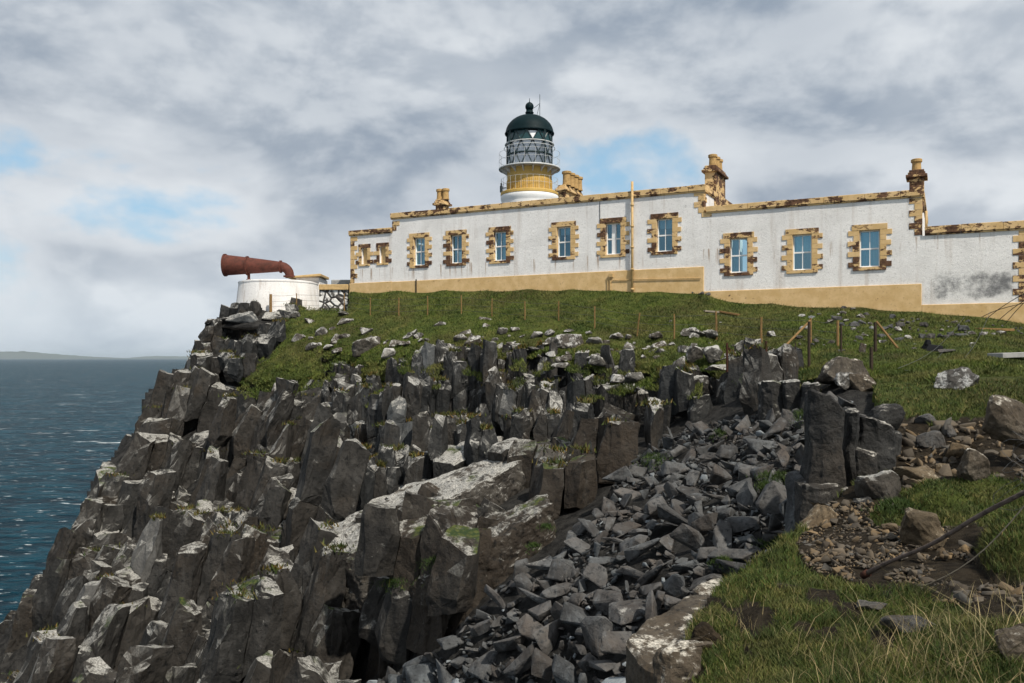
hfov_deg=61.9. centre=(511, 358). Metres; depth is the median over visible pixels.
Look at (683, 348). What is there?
field stone
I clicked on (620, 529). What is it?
scree stone
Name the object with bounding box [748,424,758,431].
scree stone
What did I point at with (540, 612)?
scree stone
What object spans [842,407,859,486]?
rock pillar
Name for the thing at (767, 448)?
scree stone
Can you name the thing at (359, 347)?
boulder
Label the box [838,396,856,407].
scree stone
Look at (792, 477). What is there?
rock pillar
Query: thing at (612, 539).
scree stone
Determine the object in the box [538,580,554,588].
scree stone
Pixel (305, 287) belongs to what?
foghorn house
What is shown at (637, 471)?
scree stone
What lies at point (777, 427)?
scree stone
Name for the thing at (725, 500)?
scree stone
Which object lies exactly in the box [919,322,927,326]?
rubble stone
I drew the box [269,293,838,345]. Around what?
wire fence
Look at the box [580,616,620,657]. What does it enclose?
scree stone
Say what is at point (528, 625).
scree stone
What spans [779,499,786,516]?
scree stone
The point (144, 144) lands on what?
sky
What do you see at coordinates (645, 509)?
scree stone
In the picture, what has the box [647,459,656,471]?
scree stone
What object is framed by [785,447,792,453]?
scree stone
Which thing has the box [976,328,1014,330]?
plank
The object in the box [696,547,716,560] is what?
scree stone
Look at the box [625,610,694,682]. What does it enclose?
ledge rock
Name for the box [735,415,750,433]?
scree stone
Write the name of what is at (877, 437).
rock pillar
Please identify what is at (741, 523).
scree stone
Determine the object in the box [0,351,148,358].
island
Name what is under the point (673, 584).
scree stone
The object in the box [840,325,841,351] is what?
fence stake
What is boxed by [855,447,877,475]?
rock pillar
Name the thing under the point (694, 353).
boulder
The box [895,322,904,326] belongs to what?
rubble stone
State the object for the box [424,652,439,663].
scree stone
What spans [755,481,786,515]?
scree stone
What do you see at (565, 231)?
window
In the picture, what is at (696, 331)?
field stone
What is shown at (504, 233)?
window
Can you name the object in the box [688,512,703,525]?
scree stone
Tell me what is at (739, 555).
scree stone
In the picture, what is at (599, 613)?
scree stone
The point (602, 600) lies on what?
scree stone
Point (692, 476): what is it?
scree stone
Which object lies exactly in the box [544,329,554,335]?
field stone
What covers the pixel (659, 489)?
scree stone
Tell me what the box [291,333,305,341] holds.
field stone
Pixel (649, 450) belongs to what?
scree stone
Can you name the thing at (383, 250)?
blind window
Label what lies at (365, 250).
blind window
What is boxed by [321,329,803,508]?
rock face
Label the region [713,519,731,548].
scree stone
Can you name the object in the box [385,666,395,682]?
scree stone
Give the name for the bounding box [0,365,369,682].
cliff
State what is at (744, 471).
scree stone
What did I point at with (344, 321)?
field stone
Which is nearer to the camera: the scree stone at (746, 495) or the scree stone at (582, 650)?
the scree stone at (582, 650)
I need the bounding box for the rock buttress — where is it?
[354,404,645,680]
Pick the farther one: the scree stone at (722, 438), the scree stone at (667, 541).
the scree stone at (722, 438)
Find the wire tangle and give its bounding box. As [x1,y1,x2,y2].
[993,431,1023,510]
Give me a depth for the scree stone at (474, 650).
15.17 m
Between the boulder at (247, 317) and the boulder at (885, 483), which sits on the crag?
the boulder at (247, 317)
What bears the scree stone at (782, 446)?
on the hillside
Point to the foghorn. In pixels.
(237, 265)
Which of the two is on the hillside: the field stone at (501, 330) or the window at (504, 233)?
the field stone at (501, 330)
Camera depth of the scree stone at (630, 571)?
13.69 m
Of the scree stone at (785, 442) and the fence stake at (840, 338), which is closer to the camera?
the scree stone at (785, 442)
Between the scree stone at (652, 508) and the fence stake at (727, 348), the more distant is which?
the fence stake at (727, 348)
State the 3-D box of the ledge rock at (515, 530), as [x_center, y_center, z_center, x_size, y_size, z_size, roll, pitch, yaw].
[-0.796,4.818,18.782,3.622,3.387,2.171,0,0,0]
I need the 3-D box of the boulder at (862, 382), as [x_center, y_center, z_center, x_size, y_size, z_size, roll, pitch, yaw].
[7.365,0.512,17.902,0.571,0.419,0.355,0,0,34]
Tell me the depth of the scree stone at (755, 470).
15.33 m
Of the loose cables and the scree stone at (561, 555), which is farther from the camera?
the loose cables
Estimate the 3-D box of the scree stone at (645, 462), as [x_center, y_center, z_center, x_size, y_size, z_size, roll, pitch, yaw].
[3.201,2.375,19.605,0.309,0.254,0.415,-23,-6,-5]
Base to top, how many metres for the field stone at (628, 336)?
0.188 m
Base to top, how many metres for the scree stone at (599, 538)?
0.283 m
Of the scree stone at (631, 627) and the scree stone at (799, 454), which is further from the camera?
the scree stone at (799, 454)
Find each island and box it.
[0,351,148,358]
[132,356,189,358]
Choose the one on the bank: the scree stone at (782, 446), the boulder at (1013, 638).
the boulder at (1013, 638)
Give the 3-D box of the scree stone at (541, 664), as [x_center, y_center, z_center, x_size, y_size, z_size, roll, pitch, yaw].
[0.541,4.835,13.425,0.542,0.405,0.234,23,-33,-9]
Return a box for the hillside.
[0,289,1023,682]
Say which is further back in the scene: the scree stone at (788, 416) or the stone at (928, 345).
the stone at (928, 345)
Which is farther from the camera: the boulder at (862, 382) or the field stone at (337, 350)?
the field stone at (337, 350)
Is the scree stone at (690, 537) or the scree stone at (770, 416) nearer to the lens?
the scree stone at (690, 537)
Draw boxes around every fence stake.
[726,343,735,371]
[807,321,810,366]
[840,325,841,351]
[869,347,872,369]
[874,321,898,351]
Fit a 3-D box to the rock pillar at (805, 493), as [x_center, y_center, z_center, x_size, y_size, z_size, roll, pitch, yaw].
[4.278,2.243,12.045,0.634,1.091,0.687,0,0,0]
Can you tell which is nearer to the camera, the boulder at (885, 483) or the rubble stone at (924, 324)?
the boulder at (885, 483)
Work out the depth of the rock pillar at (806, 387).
17.67 m
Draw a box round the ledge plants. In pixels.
[3,300,776,682]
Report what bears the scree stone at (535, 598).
on the hillside
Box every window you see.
[364,248,366,263]
[381,247,385,262]
[415,238,424,264]
[452,235,461,262]
[495,232,505,260]
[558,227,569,256]
[607,223,619,254]
[658,219,671,251]
[731,238,746,272]
[793,234,810,269]
[860,230,879,266]
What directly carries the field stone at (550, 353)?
on the rock face at (417, 398)
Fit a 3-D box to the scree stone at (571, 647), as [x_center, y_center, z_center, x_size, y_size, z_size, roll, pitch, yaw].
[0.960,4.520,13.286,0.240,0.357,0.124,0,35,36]
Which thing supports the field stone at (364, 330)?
on the hillside
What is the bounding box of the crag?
[184,297,350,400]
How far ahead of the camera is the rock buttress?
18.74 m
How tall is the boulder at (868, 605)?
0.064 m
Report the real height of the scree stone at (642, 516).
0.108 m
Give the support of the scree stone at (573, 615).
on the hillside
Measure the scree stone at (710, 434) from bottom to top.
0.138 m
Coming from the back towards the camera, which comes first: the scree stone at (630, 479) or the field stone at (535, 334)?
the field stone at (535, 334)
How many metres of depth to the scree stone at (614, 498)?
17.50 m
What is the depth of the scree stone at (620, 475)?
18.70 m
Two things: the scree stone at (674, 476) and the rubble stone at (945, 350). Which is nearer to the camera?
the scree stone at (674, 476)
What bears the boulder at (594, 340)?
on the hillside
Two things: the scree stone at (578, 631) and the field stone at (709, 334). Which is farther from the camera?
the field stone at (709, 334)
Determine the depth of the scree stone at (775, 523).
13.01 m
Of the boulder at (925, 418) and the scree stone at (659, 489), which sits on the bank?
the boulder at (925, 418)
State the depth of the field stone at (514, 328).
33.80 m
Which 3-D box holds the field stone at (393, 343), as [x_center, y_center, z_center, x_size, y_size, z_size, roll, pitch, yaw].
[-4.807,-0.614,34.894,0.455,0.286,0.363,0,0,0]
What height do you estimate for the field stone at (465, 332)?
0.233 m
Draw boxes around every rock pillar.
[757,380,783,421]
[779,379,800,410]
[784,470,803,534]
[794,479,840,529]
[799,381,820,410]
[800,388,845,488]
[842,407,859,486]
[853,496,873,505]
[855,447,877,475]
[858,415,896,471]
[895,431,901,455]
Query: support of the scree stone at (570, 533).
on the hillside
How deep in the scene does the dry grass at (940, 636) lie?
5.17 m
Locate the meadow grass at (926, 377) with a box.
[240,289,1023,389]
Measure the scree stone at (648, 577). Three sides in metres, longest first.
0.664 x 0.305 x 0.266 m
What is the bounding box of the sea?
[0,359,187,622]
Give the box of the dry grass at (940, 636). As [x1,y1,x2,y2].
[679,563,1023,682]
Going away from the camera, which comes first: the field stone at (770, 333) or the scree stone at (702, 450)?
the scree stone at (702, 450)
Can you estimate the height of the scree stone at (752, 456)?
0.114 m
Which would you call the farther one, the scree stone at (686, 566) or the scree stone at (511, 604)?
the scree stone at (511, 604)
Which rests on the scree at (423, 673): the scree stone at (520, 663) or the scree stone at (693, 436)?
the scree stone at (520, 663)
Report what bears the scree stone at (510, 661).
on the hillside
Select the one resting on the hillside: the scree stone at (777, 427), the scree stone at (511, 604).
the scree stone at (511, 604)
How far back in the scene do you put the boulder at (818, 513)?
10.48 m
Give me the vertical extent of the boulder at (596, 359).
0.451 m
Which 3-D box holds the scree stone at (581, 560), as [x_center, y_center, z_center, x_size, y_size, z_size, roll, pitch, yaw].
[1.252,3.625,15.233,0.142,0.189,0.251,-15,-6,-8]
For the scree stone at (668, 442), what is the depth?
20.28 m
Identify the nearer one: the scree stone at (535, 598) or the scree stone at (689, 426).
the scree stone at (535, 598)
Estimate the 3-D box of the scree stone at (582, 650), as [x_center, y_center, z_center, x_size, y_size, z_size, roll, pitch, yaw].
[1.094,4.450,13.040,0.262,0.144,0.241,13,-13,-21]
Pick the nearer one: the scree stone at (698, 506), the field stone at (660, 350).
the scree stone at (698, 506)
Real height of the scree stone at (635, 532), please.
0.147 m
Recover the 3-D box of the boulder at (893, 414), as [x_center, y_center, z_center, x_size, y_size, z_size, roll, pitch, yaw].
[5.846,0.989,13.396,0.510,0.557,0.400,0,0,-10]
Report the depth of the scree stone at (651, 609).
12.29 m
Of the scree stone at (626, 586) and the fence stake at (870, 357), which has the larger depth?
the fence stake at (870, 357)
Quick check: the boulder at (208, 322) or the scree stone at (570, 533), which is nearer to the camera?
the scree stone at (570, 533)
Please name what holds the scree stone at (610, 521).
on the hillside
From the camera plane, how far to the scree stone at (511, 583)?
15.80 m
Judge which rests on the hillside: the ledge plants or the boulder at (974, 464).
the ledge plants
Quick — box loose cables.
[982,293,1023,323]
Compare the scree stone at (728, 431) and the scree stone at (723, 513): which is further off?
the scree stone at (728, 431)
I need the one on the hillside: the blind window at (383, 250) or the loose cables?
the loose cables
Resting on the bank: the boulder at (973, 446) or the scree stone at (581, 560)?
the boulder at (973, 446)
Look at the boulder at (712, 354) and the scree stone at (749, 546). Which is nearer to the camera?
the scree stone at (749, 546)
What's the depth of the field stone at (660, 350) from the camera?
27.65 m
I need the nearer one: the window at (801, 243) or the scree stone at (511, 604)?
the scree stone at (511, 604)
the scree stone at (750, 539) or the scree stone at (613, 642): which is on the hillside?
the scree stone at (750, 539)
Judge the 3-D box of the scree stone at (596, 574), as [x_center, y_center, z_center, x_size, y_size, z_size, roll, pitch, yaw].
[1.237,3.605,14.365,0.697,0.112,0.890,-14,38,-8]
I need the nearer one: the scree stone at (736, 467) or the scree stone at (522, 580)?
the scree stone at (522, 580)
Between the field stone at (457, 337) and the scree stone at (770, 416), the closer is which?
the scree stone at (770, 416)
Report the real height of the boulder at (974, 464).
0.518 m
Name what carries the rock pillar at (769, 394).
on the hillside
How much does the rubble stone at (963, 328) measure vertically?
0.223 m
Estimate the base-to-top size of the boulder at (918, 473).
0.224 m
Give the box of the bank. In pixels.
[683,376,1023,682]
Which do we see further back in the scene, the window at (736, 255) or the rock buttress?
the window at (736, 255)
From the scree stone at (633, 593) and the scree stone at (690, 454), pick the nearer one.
the scree stone at (633, 593)
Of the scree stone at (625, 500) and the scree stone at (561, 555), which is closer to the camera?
the scree stone at (561, 555)
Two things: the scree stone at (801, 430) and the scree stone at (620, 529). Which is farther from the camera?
the scree stone at (801, 430)
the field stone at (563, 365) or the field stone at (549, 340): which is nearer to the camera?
the field stone at (563, 365)
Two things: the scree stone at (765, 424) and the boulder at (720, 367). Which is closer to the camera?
the scree stone at (765, 424)
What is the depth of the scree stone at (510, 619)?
14.86 m
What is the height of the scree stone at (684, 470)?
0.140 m
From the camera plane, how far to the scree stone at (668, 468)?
17.85 m
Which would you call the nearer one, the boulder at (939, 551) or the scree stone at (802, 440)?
the boulder at (939, 551)
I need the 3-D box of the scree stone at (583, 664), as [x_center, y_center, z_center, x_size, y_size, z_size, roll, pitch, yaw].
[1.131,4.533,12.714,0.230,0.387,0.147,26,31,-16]
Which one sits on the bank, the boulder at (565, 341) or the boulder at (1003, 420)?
the boulder at (1003, 420)
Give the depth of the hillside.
25.15 m
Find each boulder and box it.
[205,317,229,325]
[226,311,257,322]
[262,311,281,320]
[351,335,381,356]
[463,334,481,346]
[555,334,583,348]
[585,337,602,343]
[588,353,605,366]
[624,372,644,383]
[672,356,685,366]
[686,345,702,362]
[694,375,713,395]
[703,345,725,363]
[704,364,725,370]
[793,501,836,531]
[817,356,869,383]
[833,372,853,389]
[848,372,876,391]
[854,470,900,499]
[856,600,886,609]
[869,403,905,430]
[879,615,935,632]
[881,523,897,532]
[894,466,938,479]
[899,507,946,549]
[914,413,935,423]
[915,430,945,447]
[930,463,945,472]
[934,366,978,390]
[936,547,946,558]
[945,442,969,457]
[947,424,956,437]
[956,448,990,481]
[970,443,978,451]
[974,596,983,601]
[982,395,1023,448]
[994,623,1023,661]
[1008,606,1018,612]
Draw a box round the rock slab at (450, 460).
[355,436,517,522]
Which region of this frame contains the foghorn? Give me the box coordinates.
[221,254,294,279]
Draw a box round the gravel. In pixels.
[797,417,1023,607]
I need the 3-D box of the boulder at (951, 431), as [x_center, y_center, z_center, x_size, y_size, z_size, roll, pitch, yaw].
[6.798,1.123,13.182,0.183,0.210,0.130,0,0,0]
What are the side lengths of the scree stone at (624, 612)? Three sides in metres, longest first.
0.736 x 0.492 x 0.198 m
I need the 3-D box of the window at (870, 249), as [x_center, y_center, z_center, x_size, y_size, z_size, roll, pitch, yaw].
[13.662,-4.160,32.567,0.730,1.400,0.207,0,0,27]
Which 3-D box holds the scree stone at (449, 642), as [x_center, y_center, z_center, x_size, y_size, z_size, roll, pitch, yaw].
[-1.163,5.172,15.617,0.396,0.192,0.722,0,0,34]
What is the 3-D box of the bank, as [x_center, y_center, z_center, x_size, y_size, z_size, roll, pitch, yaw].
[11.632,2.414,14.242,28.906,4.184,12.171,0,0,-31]
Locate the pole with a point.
(866, 573)
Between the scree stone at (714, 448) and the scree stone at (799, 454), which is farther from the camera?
the scree stone at (714, 448)
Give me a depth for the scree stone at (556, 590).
14.67 m
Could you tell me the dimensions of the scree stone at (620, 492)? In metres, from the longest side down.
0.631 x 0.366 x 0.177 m
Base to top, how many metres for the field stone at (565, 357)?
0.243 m
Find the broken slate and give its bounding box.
[859,343,866,352]
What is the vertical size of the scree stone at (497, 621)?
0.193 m
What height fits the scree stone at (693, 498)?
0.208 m
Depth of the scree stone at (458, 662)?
15.24 m
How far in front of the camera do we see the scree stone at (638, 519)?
15.93 m
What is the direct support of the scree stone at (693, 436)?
on the hillside
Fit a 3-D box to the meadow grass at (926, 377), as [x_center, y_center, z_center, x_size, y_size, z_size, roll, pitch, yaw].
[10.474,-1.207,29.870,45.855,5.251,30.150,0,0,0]
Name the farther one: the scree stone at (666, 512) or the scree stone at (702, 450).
the scree stone at (702, 450)
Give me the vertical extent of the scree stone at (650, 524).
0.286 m
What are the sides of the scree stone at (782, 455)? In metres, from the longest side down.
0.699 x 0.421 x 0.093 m
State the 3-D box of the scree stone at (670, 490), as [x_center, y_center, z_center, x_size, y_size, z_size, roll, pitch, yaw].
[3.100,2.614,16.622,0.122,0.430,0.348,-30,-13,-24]
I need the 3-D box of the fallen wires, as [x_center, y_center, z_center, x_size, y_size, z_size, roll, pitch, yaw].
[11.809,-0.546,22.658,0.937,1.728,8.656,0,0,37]
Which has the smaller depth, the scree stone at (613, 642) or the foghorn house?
the scree stone at (613, 642)
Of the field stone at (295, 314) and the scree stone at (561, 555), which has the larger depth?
the field stone at (295, 314)
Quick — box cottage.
[348,154,1023,323]
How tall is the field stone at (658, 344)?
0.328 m
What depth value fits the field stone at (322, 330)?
39.36 m
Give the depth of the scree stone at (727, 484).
15.59 m
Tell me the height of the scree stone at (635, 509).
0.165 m
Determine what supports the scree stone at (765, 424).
on the hillside
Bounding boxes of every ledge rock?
[329,459,525,611]
[409,494,555,655]
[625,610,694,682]
[652,633,712,682]
[670,594,709,618]
[693,578,725,595]
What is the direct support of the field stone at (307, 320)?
on the hillside
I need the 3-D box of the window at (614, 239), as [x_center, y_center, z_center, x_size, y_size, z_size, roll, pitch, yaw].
[4.459,-5.185,37.185,0.698,1.370,0.090,0,0,27]
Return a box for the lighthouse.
[499,98,559,202]
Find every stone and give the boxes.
[289,311,300,317]
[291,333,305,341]
[304,318,313,323]
[305,342,318,350]
[315,327,327,335]
[323,344,332,349]
[331,334,338,340]
[331,347,341,353]
[337,318,353,324]
[338,311,348,315]
[338,333,349,338]
[359,327,372,334]
[381,348,395,358]
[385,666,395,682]
[389,340,399,346]
[396,341,405,345]
[402,655,428,670]
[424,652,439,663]
[433,321,446,326]
[435,659,452,682]
[436,635,460,649]
[450,655,467,668]
[453,334,467,341]
[459,330,470,334]
[462,665,469,676]
[464,616,474,622]
[464,648,480,652]
[467,648,497,679]
[470,619,492,636]
[476,609,491,619]
[484,584,507,612]
[490,616,503,627]
[491,665,499,677]
[493,634,525,652]
[497,327,507,334]
[502,642,539,675]
[504,659,514,675]
[505,616,518,624]
[507,599,517,608]
[507,608,516,616]
[508,580,515,586]
[510,327,519,330]
[513,558,530,578]
[513,572,532,594]
[516,614,543,640]
[516,644,525,651]
[518,587,551,603]
[524,558,552,569]
[528,347,538,350]
[528,600,551,620]
[530,331,542,338]
[531,648,553,680]
[532,619,560,655]
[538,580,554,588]
[540,582,573,597]
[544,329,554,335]
[544,337,554,343]
[546,351,555,356]
[547,558,574,581]
[550,601,562,620]
[551,362,569,367]
[552,550,567,558]
[552,654,577,682]
[558,558,607,588]
[558,640,563,651]
[560,354,571,360]
[560,602,589,626]
[562,596,569,601]
[564,537,590,553]
[565,530,576,545]
[567,641,578,653]
[568,592,585,605]
[570,568,579,578]
[571,587,578,593]
[572,522,587,536]
[575,626,582,635]
[575,644,588,654]
[577,556,585,563]
[578,519,598,537]
[578,579,586,590]
[578,653,596,672]
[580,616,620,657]
[585,591,593,598]
[588,556,610,564]
[588,660,616,671]
[592,508,604,520]
[592,589,622,615]
[594,530,608,543]
[594,542,600,556]
[595,610,601,615]
[600,631,636,654]
[601,521,641,545]
[602,466,632,482]
[602,497,615,514]
[602,537,623,542]
[605,517,615,530]
[607,510,630,516]
[609,332,623,338]
[609,598,645,624]
[610,374,624,382]
[610,493,618,502]
[610,557,618,563]
[612,662,620,674]
[614,487,640,498]
[615,555,625,562]
[615,566,644,578]
[619,534,647,551]
[620,493,631,507]
[623,343,635,348]
[624,334,631,338]
[624,538,660,561]
[625,580,628,591]
[626,626,637,630]
[627,476,640,483]
[628,465,646,477]
[628,528,647,535]
[629,590,638,597]
[632,505,640,512]
[632,512,649,520]
[633,517,642,522]
[637,562,668,585]
[639,489,648,498]
[640,448,652,459]
[640,582,661,595]
[643,497,654,513]
[644,454,657,464]
[644,476,658,487]
[645,590,657,619]
[646,519,656,530]
[647,443,658,453]
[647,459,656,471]
[647,496,666,519]
[649,522,677,540]
[650,341,666,348]
[651,331,662,339]
[655,348,664,352]
[655,483,664,493]
[655,559,661,565]
[655,590,664,609]
[657,504,687,523]
[659,449,672,458]
[659,533,673,551]
[661,461,686,475]
[662,437,675,448]
[663,481,679,497]
[663,574,684,596]
[664,571,678,577]
[664,595,681,604]
[665,550,675,559]
[668,473,684,483]
[669,523,706,550]
[670,445,686,457]
[670,499,685,515]
[673,560,698,571]
[675,557,688,563]
[677,345,689,352]
[677,439,685,444]
[677,486,701,494]
[679,467,689,473]
[679,586,690,596]
[680,328,690,335]
[681,448,695,463]
[683,505,692,513]
[685,421,698,433]
[686,470,699,485]
[686,493,708,505]
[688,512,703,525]
[689,327,703,336]
[689,332,698,338]
[689,573,722,594]
[690,433,697,440]
[690,512,717,535]
[691,550,696,558]
[693,421,708,434]
[693,566,707,576]
[694,500,702,513]
[695,444,711,453]
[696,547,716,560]
[697,452,718,459]
[702,330,717,338]
[702,493,724,499]
[704,428,713,432]
[706,485,717,487]
[707,432,715,437]
[707,548,757,562]
[708,439,724,452]
[709,464,732,484]
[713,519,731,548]
[715,445,737,459]
[716,504,729,508]
[716,507,736,519]
[718,435,727,441]
[720,460,734,470]
[721,425,734,436]
[721,495,729,504]
[722,479,733,487]
[724,516,758,533]
[726,477,752,496]
[733,462,742,473]
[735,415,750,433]
[735,535,749,543]
[736,480,757,509]
[737,502,750,511]
[738,464,756,480]
[743,435,756,446]
[743,438,775,453]
[745,543,762,556]
[746,458,756,464]
[747,454,757,457]
[747,535,762,545]
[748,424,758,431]
[750,464,773,479]
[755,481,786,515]
[757,451,764,458]
[759,420,772,429]
[762,417,787,439]
[762,445,774,451]
[766,331,775,335]
[766,408,775,423]
[767,468,782,484]
[768,514,783,531]
[769,442,789,466]
[776,442,787,449]
[779,439,788,444]
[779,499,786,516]
[781,409,796,426]
[782,431,791,436]
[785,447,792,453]
[791,438,804,446]
[792,420,803,429]
[792,443,803,450]
[793,444,803,464]
[794,464,800,470]
[796,427,803,433]
[826,391,837,401]
[831,316,841,320]
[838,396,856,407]
[856,313,864,317]
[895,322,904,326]
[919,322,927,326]
[921,340,942,351]
[926,333,935,338]
[938,349,955,352]
[958,325,969,331]
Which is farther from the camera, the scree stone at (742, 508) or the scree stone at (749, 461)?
the scree stone at (749, 461)
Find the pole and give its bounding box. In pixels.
[860,490,1023,578]
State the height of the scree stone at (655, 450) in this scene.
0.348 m
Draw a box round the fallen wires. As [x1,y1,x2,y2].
[899,312,989,370]
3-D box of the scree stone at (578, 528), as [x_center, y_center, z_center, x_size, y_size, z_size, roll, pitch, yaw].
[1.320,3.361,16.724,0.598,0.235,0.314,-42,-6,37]
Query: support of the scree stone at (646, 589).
on the hillside
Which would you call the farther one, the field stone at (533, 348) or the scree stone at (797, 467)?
the field stone at (533, 348)
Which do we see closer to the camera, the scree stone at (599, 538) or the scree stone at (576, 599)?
the scree stone at (576, 599)
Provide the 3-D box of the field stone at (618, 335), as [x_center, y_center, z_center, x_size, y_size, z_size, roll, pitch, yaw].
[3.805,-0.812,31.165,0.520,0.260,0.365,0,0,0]
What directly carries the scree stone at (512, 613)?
on the hillside
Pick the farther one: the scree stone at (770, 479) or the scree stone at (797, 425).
the scree stone at (797, 425)
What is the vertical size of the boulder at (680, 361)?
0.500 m
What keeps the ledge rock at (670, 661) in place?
on the bank
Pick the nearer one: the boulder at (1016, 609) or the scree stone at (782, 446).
the boulder at (1016, 609)
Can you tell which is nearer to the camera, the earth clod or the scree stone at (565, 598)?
the earth clod
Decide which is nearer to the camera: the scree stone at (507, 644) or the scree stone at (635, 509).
the scree stone at (507, 644)
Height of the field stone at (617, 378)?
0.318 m
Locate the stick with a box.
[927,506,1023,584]
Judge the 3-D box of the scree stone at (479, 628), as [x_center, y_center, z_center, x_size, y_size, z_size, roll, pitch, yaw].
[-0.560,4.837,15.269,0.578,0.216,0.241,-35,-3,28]
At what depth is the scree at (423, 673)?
15.50 m
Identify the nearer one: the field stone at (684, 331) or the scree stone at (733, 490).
the scree stone at (733, 490)
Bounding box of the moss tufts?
[372,350,931,592]
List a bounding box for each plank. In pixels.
[719,311,739,315]
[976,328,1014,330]
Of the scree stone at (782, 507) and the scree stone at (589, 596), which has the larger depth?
the scree stone at (589, 596)
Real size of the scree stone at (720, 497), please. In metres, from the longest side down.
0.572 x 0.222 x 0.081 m
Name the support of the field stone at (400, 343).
on the hillside
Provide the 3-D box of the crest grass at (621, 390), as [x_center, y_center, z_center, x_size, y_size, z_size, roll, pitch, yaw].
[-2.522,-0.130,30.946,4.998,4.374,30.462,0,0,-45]
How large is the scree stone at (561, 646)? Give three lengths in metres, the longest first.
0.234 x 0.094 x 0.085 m
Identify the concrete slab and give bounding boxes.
[987,352,1023,357]
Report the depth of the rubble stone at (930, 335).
26.37 m
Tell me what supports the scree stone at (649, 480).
on the hillside
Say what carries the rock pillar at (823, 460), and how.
on the bank
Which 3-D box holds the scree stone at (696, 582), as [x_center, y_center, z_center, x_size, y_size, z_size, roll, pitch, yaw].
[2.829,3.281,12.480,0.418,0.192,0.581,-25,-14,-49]
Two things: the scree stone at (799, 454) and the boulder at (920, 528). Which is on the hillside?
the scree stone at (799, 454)
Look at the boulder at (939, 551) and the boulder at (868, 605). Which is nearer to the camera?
the boulder at (868, 605)
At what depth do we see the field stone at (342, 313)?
41.22 m
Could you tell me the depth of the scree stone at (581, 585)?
14.39 m
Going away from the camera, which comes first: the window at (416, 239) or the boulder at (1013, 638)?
the boulder at (1013, 638)
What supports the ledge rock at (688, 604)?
on the bank
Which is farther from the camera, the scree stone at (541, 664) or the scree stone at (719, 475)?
the scree stone at (719, 475)
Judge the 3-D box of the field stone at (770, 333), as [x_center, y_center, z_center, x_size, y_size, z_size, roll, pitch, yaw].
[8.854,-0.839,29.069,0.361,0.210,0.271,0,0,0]
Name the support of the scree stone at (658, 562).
on the hillside
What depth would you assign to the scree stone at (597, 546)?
15.14 m
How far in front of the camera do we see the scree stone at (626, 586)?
13.49 m
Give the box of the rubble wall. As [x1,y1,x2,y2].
[319,280,349,310]
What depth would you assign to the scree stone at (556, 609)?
14.08 m
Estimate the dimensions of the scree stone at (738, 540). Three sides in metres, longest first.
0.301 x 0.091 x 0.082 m
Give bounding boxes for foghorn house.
[236,274,328,311]
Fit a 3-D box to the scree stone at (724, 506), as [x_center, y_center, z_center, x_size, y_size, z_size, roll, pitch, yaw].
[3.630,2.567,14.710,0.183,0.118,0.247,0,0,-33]
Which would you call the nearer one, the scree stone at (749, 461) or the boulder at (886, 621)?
the boulder at (886, 621)
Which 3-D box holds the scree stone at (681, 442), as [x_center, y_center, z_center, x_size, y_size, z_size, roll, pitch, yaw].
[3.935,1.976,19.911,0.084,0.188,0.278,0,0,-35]
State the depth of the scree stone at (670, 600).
12.16 m
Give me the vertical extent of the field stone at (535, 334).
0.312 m
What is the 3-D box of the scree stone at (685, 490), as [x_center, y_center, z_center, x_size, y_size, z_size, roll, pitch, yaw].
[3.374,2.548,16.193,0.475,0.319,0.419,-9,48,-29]
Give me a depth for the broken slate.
24.00 m
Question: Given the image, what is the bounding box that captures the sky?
[0,0,1023,357]
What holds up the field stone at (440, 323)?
on the hillside
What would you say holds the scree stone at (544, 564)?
on the scree at (423, 673)
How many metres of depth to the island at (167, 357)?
43510.24 m
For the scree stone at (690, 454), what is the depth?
18.34 m
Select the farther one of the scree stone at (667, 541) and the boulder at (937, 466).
the scree stone at (667, 541)
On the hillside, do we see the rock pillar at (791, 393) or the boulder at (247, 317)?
the rock pillar at (791, 393)
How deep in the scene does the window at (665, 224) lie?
36.22 m
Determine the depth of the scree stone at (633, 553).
14.15 m
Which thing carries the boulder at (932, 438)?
on the bank
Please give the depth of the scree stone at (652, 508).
15.71 m
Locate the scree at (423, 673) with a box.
[367,400,853,682]
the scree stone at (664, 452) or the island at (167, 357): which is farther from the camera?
the island at (167, 357)
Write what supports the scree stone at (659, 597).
on the hillside
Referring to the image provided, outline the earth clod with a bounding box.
[691,621,722,650]
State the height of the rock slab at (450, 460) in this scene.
4.655 m
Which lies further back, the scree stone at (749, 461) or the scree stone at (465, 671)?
the scree stone at (749, 461)
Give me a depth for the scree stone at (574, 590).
14.38 m
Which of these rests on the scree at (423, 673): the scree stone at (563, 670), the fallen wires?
the scree stone at (563, 670)
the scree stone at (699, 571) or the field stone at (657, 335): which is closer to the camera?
the scree stone at (699, 571)
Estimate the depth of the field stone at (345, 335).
38.03 m
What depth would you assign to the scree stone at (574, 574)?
14.97 m
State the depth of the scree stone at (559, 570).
15.21 m
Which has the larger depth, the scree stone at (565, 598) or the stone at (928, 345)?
the stone at (928, 345)
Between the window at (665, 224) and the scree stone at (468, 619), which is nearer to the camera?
the scree stone at (468, 619)
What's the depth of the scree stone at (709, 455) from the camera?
17.72 m
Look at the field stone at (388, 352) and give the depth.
33.93 m
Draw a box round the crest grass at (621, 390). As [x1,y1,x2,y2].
[227,317,821,407]
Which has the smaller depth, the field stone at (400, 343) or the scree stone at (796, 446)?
the scree stone at (796, 446)
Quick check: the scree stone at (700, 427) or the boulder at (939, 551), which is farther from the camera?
the scree stone at (700, 427)
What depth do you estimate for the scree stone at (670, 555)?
13.73 m

